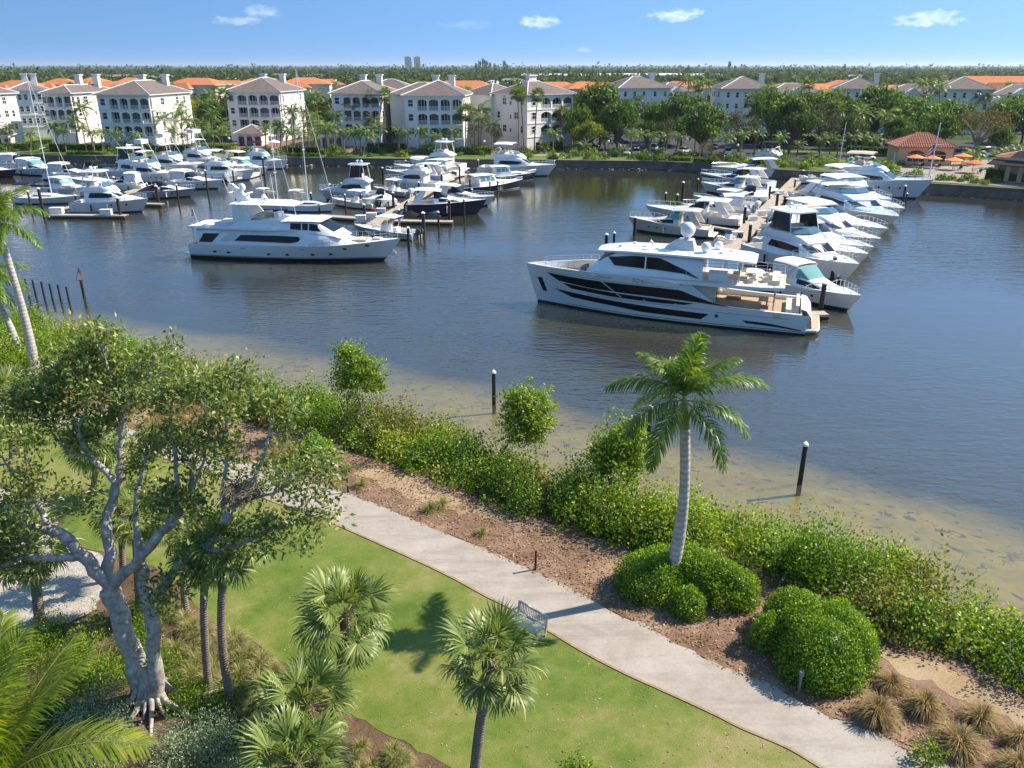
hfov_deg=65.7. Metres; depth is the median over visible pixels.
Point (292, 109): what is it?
palm tree
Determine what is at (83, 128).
palm tree
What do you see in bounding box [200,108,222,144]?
palm tree
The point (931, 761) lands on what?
bush
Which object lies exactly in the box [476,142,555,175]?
flybridge yacht
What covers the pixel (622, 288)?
saloon window
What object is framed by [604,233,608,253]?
mooring post
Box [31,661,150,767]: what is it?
shrubbery
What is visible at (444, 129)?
balcony door
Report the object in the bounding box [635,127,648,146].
palm tree
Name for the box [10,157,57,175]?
express cruiser
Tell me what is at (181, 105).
palm tree
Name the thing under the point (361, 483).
grass tuft
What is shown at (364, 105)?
balcony door
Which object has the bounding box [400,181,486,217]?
express cruiser
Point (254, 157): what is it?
window
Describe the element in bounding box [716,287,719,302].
saloon door
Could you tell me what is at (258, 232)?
motor yacht
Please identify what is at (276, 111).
balcony door
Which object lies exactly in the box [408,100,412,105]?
window
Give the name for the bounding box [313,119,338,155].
palm tree
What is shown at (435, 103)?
apartment building
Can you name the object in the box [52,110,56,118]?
balcony door
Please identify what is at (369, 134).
palm tree
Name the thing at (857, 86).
apartment building
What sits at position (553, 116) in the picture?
balcony door
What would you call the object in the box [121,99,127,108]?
balcony door
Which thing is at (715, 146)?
parked car
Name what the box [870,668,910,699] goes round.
grass tuft
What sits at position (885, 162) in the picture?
garden planting
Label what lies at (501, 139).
garage door
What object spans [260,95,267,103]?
balcony door
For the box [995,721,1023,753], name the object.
grass tuft
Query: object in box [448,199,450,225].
mooring post
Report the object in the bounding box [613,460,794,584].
mangrove thicket
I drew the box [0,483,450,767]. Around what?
planting bed
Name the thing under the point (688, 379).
royal palm
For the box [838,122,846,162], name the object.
signal mast
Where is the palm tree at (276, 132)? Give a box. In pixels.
[269,126,282,146]
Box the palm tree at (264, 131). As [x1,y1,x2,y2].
[257,122,274,148]
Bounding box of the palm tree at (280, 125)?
[269,119,291,153]
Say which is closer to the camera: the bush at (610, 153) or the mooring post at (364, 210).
the mooring post at (364, 210)
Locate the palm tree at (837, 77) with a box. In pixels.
[833,74,840,80]
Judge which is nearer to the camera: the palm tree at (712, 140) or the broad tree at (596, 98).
the palm tree at (712, 140)
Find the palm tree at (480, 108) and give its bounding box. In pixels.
[470,100,491,145]
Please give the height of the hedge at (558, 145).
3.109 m
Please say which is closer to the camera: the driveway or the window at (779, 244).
the window at (779, 244)
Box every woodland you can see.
[0,61,1023,71]
[0,66,1023,79]
[0,71,1023,90]
[190,85,710,130]
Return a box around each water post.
[24,279,31,305]
[31,280,39,306]
[40,281,47,310]
[48,283,56,312]
[57,284,64,313]
[65,286,72,313]
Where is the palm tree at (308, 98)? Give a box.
[304,94,315,131]
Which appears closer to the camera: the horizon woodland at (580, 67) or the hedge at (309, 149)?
the hedge at (309, 149)
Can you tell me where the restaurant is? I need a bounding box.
[884,132,959,165]
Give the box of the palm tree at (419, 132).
[414,125,428,152]
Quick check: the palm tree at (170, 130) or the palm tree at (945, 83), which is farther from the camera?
the palm tree at (945, 83)
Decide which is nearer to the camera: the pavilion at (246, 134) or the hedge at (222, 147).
the hedge at (222, 147)
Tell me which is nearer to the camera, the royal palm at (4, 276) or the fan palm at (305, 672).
the fan palm at (305, 672)
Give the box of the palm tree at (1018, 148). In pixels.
[1007,143,1023,151]
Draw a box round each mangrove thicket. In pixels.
[0,296,61,369]
[17,306,183,383]
[148,341,303,433]
[268,366,423,467]
[376,386,550,514]
[492,436,657,550]
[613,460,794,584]
[728,496,922,652]
[840,525,987,656]
[926,569,1023,692]
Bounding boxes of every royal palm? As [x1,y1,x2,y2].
[0,183,49,375]
[0,262,30,354]
[603,331,770,569]
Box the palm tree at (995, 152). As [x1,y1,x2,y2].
[987,148,1008,161]
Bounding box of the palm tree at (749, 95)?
[743,90,756,117]
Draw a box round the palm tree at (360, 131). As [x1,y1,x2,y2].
[350,123,371,155]
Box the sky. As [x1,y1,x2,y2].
[0,0,1023,66]
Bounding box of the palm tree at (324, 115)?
[319,111,328,123]
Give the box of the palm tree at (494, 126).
[482,119,501,151]
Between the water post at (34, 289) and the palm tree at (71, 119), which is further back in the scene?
the palm tree at (71, 119)
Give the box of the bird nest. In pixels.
[214,473,266,516]
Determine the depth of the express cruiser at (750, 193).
141.51 m
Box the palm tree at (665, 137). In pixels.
[658,132,672,156]
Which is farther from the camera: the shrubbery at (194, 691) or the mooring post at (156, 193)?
the mooring post at (156, 193)
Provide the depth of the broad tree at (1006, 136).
198.96 m
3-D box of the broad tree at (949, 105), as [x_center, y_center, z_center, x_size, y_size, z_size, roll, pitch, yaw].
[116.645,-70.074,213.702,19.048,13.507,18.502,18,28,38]
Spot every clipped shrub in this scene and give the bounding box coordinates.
[667,584,706,623]
[745,609,781,656]
[759,585,881,700]
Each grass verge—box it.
[25,137,51,141]
[132,405,203,438]
[354,468,511,521]
[758,148,875,153]
[812,160,845,171]
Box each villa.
[0,80,44,88]
[41,78,73,88]
[74,77,109,83]
[91,81,125,87]
[119,77,137,81]
[171,78,235,100]
[220,80,245,85]
[242,78,275,81]
[286,77,332,101]
[322,79,345,89]
[444,80,488,87]
[470,85,483,88]
[545,82,571,86]
[561,81,593,96]
[671,81,710,97]
[810,84,831,96]
[825,80,846,85]
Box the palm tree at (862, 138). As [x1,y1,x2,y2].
[854,132,870,150]
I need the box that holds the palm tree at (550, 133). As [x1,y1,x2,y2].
[543,128,563,150]
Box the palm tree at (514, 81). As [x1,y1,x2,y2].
[508,76,520,85]
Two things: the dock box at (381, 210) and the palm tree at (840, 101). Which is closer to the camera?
the dock box at (381, 210)
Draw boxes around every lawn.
[0,420,817,767]
[194,123,226,130]
[310,118,332,127]
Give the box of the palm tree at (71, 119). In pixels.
[62,113,87,143]
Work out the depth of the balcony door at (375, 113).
221.75 m
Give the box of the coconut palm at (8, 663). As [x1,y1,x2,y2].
[0,609,158,767]
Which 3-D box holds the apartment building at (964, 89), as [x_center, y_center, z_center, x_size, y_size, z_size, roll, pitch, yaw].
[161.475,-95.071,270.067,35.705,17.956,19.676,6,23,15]
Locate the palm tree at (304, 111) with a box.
[297,107,311,137]
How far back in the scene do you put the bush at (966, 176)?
157.28 m
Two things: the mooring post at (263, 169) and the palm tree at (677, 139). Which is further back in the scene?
the palm tree at (677, 139)
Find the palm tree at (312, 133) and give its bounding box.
[305,127,321,145]
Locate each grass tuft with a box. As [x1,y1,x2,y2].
[340,461,354,475]
[351,476,372,492]
[417,499,438,516]
[428,496,453,510]
[471,524,487,537]
[844,689,905,739]
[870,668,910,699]
[895,685,950,728]
[923,716,994,767]
[953,699,1005,741]
[984,745,1023,767]
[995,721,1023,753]
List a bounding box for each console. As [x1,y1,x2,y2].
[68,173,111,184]
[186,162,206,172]
[225,164,259,182]
[332,189,381,210]
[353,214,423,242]
[373,178,413,196]
[430,165,456,176]
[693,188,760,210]
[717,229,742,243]
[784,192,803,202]
[799,171,823,183]
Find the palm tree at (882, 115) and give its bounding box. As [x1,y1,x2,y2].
[871,107,898,147]
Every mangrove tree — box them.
[323,337,392,430]
[493,376,563,456]
[568,403,655,495]
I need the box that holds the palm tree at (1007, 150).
[993,145,1017,157]
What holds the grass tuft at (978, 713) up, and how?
on the mulch bed at (547, 542)
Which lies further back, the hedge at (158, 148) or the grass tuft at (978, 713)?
the hedge at (158, 148)
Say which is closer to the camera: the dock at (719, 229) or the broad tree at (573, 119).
the dock at (719, 229)
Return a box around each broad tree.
[190,98,204,123]
[198,97,228,136]
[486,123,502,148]
[561,103,598,147]
[570,120,607,151]
[573,80,639,145]
[597,98,641,147]
[636,119,659,148]
[641,97,672,140]
[652,89,707,145]
[654,113,676,150]
[673,102,730,155]
[698,138,714,158]
[718,105,763,152]
[745,87,800,144]
[769,85,835,145]
[771,94,822,153]
[806,102,844,151]
[812,86,854,127]
[828,112,870,148]
[843,83,906,133]
[870,90,936,122]
[880,115,920,141]
[907,97,979,138]
[915,108,964,139]
[953,99,1019,152]
[978,94,1023,148]
[987,123,1017,149]
[1009,92,1023,142]
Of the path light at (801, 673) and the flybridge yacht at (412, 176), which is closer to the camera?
the path light at (801, 673)
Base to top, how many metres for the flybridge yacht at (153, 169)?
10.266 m
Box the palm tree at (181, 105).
[175,100,189,113]
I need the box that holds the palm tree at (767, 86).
[756,82,780,131]
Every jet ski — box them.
[400,210,418,217]
[421,212,440,218]
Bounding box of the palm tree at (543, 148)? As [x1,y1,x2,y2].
[538,142,549,153]
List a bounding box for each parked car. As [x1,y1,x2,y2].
[585,142,599,148]
[612,137,628,143]
[624,149,631,154]
[632,147,639,152]
[650,143,658,150]
[657,141,671,146]
[677,147,690,152]
[713,143,718,149]
[723,147,731,153]
[756,142,772,147]
[856,154,875,159]
[953,148,961,155]
[973,150,992,156]
[981,146,996,152]
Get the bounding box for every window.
[1,95,6,103]
[4,110,9,117]
[42,97,47,103]
[44,110,50,116]
[88,193,112,197]
[100,99,105,105]
[102,112,108,119]
[121,164,132,168]
[136,168,151,171]
[157,159,171,162]
[160,187,173,189]
[186,178,200,180]
[187,154,200,157]
[210,166,228,169]
[234,235,299,242]
[252,156,266,159]
[290,223,300,229]
[302,223,307,229]
[309,224,320,231]
[334,97,339,103]
[340,184,361,188]
[402,175,420,178]
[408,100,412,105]
[408,114,413,120]
[439,199,458,201]
[498,160,521,164]
[502,95,506,104]
[502,124,506,131]
[547,272,726,306]
[554,288,707,318]
[608,256,698,278]
[655,219,672,222]
[767,239,798,252]
[796,278,818,288]
[819,195,844,205]
[857,174,882,179]
[907,151,924,160]
[928,151,945,161]
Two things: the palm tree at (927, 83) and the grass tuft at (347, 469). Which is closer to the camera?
the grass tuft at (347, 469)
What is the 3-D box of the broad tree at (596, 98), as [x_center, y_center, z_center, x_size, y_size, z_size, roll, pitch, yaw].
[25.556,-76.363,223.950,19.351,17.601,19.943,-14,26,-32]
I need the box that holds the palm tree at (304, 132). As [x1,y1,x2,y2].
[295,128,311,151]
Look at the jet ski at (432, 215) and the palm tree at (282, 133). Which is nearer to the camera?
the jet ski at (432, 215)
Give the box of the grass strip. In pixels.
[2,150,740,164]
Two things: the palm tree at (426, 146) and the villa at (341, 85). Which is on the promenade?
the palm tree at (426, 146)
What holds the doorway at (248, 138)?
in the pavilion at (246, 134)
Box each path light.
[534,550,536,569]
[797,670,804,692]
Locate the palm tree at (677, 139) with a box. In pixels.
[670,130,686,155]
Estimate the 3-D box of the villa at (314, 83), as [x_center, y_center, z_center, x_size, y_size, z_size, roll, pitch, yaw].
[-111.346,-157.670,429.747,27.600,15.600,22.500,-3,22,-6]
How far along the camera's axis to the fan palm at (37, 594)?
32.68 m
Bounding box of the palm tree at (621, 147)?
[616,143,630,156]
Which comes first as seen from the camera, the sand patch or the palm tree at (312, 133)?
the sand patch
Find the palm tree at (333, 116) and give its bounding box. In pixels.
[324,107,346,143]
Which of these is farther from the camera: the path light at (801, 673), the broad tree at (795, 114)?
the broad tree at (795, 114)
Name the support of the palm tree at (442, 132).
on the promenade
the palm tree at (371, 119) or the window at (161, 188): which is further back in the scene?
the palm tree at (371, 119)
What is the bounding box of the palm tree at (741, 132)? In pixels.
[733,129,750,151]
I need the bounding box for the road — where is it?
[579,133,1023,162]
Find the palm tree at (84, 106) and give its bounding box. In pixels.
[64,98,96,150]
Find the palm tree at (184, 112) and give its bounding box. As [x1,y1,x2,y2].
[174,108,190,143]
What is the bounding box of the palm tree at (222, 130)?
[213,125,230,144]
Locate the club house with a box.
[939,76,1023,87]
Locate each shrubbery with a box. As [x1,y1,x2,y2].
[0,667,100,767]
[10,612,78,675]
[31,592,129,703]
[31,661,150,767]
[111,581,192,679]
[134,702,286,767]
[156,664,252,736]
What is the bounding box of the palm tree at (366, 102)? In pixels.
[362,88,376,129]
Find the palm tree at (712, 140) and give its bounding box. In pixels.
[704,128,722,154]
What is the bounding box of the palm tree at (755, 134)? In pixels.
[750,128,767,155]
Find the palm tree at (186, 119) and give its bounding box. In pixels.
[177,113,194,143]
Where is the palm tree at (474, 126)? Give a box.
[465,121,483,145]
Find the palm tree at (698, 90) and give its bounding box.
[692,82,704,96]
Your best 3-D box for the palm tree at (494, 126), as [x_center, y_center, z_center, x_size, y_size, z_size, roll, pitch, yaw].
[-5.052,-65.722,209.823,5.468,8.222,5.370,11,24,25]
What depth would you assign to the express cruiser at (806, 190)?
140.21 m
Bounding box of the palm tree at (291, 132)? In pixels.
[283,127,299,151]
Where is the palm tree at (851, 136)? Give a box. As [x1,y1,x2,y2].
[843,130,860,156]
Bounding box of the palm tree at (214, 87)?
[212,85,219,94]
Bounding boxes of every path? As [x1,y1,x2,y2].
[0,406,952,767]
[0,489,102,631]
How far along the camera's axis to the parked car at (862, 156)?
191.31 m
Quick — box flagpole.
[927,123,942,176]
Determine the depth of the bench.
33.23 m
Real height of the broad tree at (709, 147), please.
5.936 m
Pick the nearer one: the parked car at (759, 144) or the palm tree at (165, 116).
the palm tree at (165, 116)
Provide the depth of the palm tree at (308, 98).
259.62 m
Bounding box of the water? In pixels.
[0,164,1023,500]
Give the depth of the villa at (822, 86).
390.23 m
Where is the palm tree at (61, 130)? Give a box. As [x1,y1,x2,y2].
[53,125,71,152]
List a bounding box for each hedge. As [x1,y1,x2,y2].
[0,142,36,149]
[46,142,105,151]
[65,150,104,154]
[144,143,190,151]
[195,143,229,152]
[285,145,319,153]
[285,152,319,156]
[366,142,404,152]
[459,146,491,154]
[536,140,563,151]
[611,539,761,614]
[635,154,691,161]
[692,157,717,163]
[741,135,882,145]
[846,145,887,153]
[984,166,1004,180]
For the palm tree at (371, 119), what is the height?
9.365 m
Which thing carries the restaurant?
on the patio
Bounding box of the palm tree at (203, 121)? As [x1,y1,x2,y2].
[191,116,209,144]
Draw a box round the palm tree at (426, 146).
[417,138,439,154]
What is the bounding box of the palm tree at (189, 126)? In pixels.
[179,120,199,145]
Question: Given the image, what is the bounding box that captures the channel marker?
[76,268,87,308]
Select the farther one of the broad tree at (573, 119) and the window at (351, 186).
the broad tree at (573, 119)
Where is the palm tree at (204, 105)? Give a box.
[195,98,214,128]
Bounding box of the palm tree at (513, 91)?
[509,84,523,149]
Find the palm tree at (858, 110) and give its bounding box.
[846,101,877,155]
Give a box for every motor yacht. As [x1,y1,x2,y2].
[182,168,400,264]
[527,222,819,336]
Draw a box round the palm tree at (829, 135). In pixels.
[819,131,840,154]
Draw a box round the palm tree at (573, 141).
[568,135,584,148]
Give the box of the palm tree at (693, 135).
[685,129,701,153]
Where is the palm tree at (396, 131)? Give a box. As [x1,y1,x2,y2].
[389,126,404,150]
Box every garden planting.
[0,139,171,152]
[167,142,359,154]
[366,142,511,155]
[518,146,752,163]
[760,152,906,170]
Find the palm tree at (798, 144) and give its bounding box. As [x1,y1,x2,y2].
[790,138,806,156]
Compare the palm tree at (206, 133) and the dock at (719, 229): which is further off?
the palm tree at (206, 133)
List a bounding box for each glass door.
[998,166,1005,178]
[1008,167,1018,181]
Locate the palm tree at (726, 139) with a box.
[717,130,737,161]
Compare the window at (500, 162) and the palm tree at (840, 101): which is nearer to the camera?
the window at (500, 162)
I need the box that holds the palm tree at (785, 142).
[777,134,792,153]
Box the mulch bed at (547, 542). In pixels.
[1,366,1023,767]
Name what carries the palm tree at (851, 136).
on the ground at (966, 138)
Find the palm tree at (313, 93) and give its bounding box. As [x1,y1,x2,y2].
[305,87,325,136]
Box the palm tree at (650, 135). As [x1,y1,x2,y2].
[645,131,659,151]
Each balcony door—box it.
[49,97,57,105]
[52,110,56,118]
[111,99,120,108]
[113,112,119,120]
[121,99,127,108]
[126,126,132,135]
[144,112,153,122]
[146,126,155,135]
[239,95,246,103]
[240,107,247,115]
[242,120,248,127]
[249,95,256,103]
[251,108,257,116]
[252,120,259,125]
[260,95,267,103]
[272,108,281,116]
[353,97,359,106]
[363,98,368,106]
[373,111,378,119]
[418,100,426,109]
[418,114,426,123]
[419,128,427,136]
[430,128,438,137]
[441,100,449,109]
[441,114,449,123]
[442,128,450,137]
[452,100,460,109]
[453,128,461,137]
[541,98,547,107]
[541,112,547,121]
[541,125,546,134]
[548,111,557,120]
[549,98,558,107]
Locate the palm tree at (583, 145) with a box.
[575,139,591,152]
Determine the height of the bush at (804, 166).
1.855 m
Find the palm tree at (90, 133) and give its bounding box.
[81,126,100,154]
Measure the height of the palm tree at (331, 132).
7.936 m
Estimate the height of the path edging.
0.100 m
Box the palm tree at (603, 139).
[596,131,613,148]
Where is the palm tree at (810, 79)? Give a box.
[802,76,816,135]
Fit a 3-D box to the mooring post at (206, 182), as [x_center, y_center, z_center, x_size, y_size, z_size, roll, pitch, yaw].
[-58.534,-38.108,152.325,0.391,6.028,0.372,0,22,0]
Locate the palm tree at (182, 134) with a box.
[176,131,189,146]
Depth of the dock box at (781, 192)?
149.40 m
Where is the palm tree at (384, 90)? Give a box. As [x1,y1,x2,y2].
[376,85,392,143]
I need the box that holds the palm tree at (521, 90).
[512,86,529,147]
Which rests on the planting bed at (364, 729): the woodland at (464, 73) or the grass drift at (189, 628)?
the grass drift at (189, 628)
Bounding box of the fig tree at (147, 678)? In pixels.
[0,304,360,736]
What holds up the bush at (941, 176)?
on the patio
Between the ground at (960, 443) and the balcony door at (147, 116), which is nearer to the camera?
the ground at (960, 443)
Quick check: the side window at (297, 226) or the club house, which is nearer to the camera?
the side window at (297, 226)
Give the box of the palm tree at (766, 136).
[754,129,773,150]
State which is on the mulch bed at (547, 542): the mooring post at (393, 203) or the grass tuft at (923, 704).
the grass tuft at (923, 704)
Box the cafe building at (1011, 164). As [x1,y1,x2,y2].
[987,150,1023,182]
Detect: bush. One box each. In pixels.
[290,427,341,472]
[334,150,342,155]
[376,147,388,153]
[396,150,407,156]
[555,750,601,767]
[606,149,618,156]
[797,162,811,169]
[886,163,899,169]
[890,169,902,175]
[903,733,952,767]
[909,168,923,176]
[935,172,950,180]
[946,174,957,180]
[961,173,977,179]
[968,176,981,183]
[981,179,990,184]
[986,175,1002,182]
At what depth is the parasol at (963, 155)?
180.05 m
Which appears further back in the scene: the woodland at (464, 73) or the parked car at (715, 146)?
the woodland at (464, 73)
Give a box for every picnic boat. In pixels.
[40,164,85,195]
[449,160,522,193]
[488,158,536,180]
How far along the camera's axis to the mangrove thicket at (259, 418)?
56.68 m
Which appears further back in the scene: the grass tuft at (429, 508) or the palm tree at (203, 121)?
the palm tree at (203, 121)
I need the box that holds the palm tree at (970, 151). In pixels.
[961,146,987,162]
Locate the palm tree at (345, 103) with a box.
[341,97,362,109]
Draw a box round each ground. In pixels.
[0,249,1023,750]
[21,67,1023,187]
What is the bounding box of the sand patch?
[879,648,1023,726]
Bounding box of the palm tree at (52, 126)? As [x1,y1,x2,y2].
[43,119,66,142]
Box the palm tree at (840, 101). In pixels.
[826,96,847,147]
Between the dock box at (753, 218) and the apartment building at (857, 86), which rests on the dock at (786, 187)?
the dock box at (753, 218)
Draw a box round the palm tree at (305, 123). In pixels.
[296,118,318,146]
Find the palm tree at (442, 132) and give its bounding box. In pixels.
[437,127,449,147]
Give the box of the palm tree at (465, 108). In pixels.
[455,102,475,145]
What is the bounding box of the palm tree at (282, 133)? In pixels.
[278,126,292,151]
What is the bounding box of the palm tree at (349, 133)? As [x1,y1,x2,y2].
[341,128,359,155]
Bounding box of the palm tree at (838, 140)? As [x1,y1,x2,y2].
[830,136,845,157]
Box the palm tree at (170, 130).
[161,125,179,149]
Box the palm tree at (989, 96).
[971,89,999,133]
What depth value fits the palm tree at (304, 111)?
247.31 m
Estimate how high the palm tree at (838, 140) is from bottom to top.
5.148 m
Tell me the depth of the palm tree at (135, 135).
205.21 m
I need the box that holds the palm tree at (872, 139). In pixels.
[862,131,886,155]
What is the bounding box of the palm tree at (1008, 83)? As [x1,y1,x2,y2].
[1002,81,1017,86]
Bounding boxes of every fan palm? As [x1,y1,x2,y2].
[0,362,37,464]
[0,501,84,625]
[60,406,135,499]
[83,473,150,579]
[95,483,162,611]
[148,500,205,611]
[160,508,247,691]
[178,504,271,705]
[227,696,360,767]
[241,643,365,767]
[289,562,400,688]
[431,597,552,767]
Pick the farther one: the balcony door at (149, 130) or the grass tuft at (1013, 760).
the balcony door at (149, 130)
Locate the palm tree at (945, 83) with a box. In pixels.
[926,79,952,102]
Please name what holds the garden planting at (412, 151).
on the grass strip
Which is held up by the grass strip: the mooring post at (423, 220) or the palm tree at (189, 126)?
the palm tree at (189, 126)
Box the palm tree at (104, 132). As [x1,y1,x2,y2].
[91,127,110,149]
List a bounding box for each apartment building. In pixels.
[0,87,25,143]
[9,73,50,137]
[37,74,107,143]
[91,74,195,148]
[224,74,306,140]
[327,74,410,146]
[390,75,472,149]
[469,75,576,149]
[609,73,694,130]
[710,73,823,132]
[829,73,944,132]
[929,76,1023,133]
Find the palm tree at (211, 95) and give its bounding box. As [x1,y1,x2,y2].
[200,89,217,99]
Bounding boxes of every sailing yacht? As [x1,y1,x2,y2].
[11,78,79,203]
[255,125,291,210]
[287,69,334,214]
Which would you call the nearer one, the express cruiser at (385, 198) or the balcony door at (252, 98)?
the express cruiser at (385, 198)
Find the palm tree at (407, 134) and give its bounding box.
[402,128,414,154]
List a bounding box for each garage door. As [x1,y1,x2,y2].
[174,136,181,144]
[500,138,511,147]
[801,295,811,322]
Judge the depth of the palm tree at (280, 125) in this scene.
203.74 m
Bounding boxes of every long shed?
[521,73,585,76]
[597,73,648,76]
[646,73,673,76]
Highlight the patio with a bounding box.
[890,160,1023,186]
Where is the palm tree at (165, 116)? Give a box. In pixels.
[152,110,178,142]
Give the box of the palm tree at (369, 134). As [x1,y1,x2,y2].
[356,125,378,155]
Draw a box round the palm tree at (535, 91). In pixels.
[529,86,546,150]
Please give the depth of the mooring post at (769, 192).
144.03 m
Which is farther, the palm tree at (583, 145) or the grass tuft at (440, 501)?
the palm tree at (583, 145)
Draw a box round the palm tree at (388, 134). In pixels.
[383,125,403,143]
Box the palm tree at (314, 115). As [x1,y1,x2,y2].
[304,111,321,136]
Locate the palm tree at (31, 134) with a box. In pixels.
[19,127,39,150]
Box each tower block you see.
[404,56,411,68]
[414,56,420,67]
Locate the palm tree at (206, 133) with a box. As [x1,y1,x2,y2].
[201,127,218,147]
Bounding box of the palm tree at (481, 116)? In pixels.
[472,112,492,147]
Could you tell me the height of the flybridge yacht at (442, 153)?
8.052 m
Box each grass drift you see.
[140,399,216,438]
[161,608,229,693]
[212,624,291,723]
[259,436,300,466]
[343,735,430,767]
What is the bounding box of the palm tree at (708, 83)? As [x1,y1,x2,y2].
[696,75,715,102]
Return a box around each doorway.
[239,137,244,145]
[247,137,252,145]
[255,137,260,145]
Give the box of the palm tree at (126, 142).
[114,138,132,146]
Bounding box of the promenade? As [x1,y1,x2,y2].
[38,147,610,156]
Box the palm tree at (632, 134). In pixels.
[623,127,639,150]
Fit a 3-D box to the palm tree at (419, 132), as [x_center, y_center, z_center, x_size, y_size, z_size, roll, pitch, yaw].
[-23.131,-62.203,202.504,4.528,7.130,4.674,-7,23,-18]
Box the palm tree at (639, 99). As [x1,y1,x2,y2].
[631,94,645,125]
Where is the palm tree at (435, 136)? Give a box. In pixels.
[428,130,442,149]
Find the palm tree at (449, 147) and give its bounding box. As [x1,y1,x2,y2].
[440,141,458,150]
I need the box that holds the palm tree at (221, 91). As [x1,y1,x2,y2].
[214,86,232,140]
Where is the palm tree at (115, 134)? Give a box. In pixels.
[106,126,125,150]
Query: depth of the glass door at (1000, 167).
155.87 m
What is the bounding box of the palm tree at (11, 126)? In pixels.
[0,121,18,141]
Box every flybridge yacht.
[65,166,147,213]
[111,135,176,182]
[115,144,163,171]
[133,130,197,169]
[165,125,223,167]
[196,149,254,180]
[247,141,287,169]
[319,160,384,199]
[385,156,441,189]
[410,138,469,168]
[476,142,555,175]
[735,141,782,157]
[741,202,858,284]
[757,204,881,245]
[802,163,891,200]
[812,173,899,226]
[818,149,932,198]
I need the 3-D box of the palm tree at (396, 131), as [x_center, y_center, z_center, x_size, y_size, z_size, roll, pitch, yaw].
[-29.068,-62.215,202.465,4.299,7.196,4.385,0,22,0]
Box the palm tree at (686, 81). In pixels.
[677,73,700,92]
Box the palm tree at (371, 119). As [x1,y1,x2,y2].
[361,112,382,143]
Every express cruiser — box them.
[0,149,40,168]
[0,165,15,177]
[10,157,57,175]
[40,162,95,179]
[82,156,124,179]
[102,171,145,190]
[135,176,195,198]
[166,167,222,188]
[224,148,249,161]
[229,154,267,174]
[361,183,398,207]
[385,159,453,180]
[394,157,465,176]
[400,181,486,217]
[427,178,494,205]
[628,202,717,241]
[645,197,742,227]
[682,187,751,218]
[700,167,778,191]
[701,175,772,195]
[711,156,778,178]
[730,177,768,203]
[751,219,868,262]
[756,214,873,251]
[761,249,861,313]
[767,196,888,235]
[788,179,905,213]
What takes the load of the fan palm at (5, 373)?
on the planting bed at (364, 729)
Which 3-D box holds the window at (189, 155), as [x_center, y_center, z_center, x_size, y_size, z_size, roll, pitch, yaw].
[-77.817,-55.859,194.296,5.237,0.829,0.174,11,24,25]
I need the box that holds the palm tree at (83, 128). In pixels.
[72,122,89,151]
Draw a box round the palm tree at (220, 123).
[209,117,230,145]
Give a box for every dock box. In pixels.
[48,207,64,213]
[99,209,112,214]
[355,214,365,220]
[366,212,376,217]
[376,208,385,212]
[731,231,743,236]
[748,215,757,220]
[756,210,766,215]
[775,190,784,194]
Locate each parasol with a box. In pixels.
[907,154,923,166]
[924,155,942,159]
[944,157,963,169]
[954,153,972,164]
[963,160,984,170]
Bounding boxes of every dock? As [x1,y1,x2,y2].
[47,179,181,213]
[47,214,128,218]
[145,203,164,206]
[320,214,366,221]
[367,169,467,224]
[394,219,452,224]
[683,221,742,233]
[723,177,801,249]
[802,311,828,319]
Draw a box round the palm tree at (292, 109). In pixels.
[279,103,304,145]
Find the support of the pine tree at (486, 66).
on the ground at (966, 138)
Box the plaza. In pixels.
[232,141,355,150]
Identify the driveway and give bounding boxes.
[471,145,536,152]
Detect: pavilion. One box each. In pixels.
[0,127,18,143]
[233,124,269,145]
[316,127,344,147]
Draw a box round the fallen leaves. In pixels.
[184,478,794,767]
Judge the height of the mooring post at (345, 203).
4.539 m
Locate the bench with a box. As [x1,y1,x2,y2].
[509,600,547,640]
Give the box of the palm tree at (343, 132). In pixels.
[335,127,349,149]
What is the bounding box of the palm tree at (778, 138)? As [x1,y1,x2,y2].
[771,130,789,151]
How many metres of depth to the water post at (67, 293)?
82.86 m
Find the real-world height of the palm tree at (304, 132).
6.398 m
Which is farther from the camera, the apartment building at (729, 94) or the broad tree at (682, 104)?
the apartment building at (729, 94)
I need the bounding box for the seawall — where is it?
[16,153,1023,200]
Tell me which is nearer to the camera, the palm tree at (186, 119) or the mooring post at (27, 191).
the mooring post at (27, 191)
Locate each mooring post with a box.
[26,190,31,205]
[36,188,45,215]
[115,197,123,225]
[154,185,159,202]
[175,184,179,200]
[204,170,208,194]
[261,157,265,181]
[344,193,346,213]
[362,203,365,223]
[391,191,394,207]
[398,208,400,226]
[406,226,410,258]
[421,212,425,239]
[437,211,439,236]
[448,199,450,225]
[463,198,464,227]
[491,370,495,413]
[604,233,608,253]
[632,216,636,240]
[646,405,652,443]
[681,181,684,200]
[742,205,746,224]
[747,223,752,242]
[768,185,771,198]
[775,192,779,205]
[795,441,808,495]
[818,281,826,324]
[830,255,837,282]
[901,185,906,202]
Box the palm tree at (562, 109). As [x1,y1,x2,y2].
[554,105,568,140]
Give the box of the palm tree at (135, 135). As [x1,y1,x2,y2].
[127,131,143,146]
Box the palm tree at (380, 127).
[370,122,387,153]
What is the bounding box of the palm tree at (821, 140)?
[812,134,830,159]
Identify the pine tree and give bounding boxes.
[481,59,484,75]
[484,60,488,77]
[501,60,507,78]
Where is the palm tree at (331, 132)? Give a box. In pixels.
[322,121,340,148]
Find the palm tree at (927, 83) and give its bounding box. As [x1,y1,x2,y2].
[912,77,937,95]
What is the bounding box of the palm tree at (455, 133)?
[447,127,463,151]
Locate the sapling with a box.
[707,589,730,617]
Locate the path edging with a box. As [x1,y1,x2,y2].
[41,423,823,767]

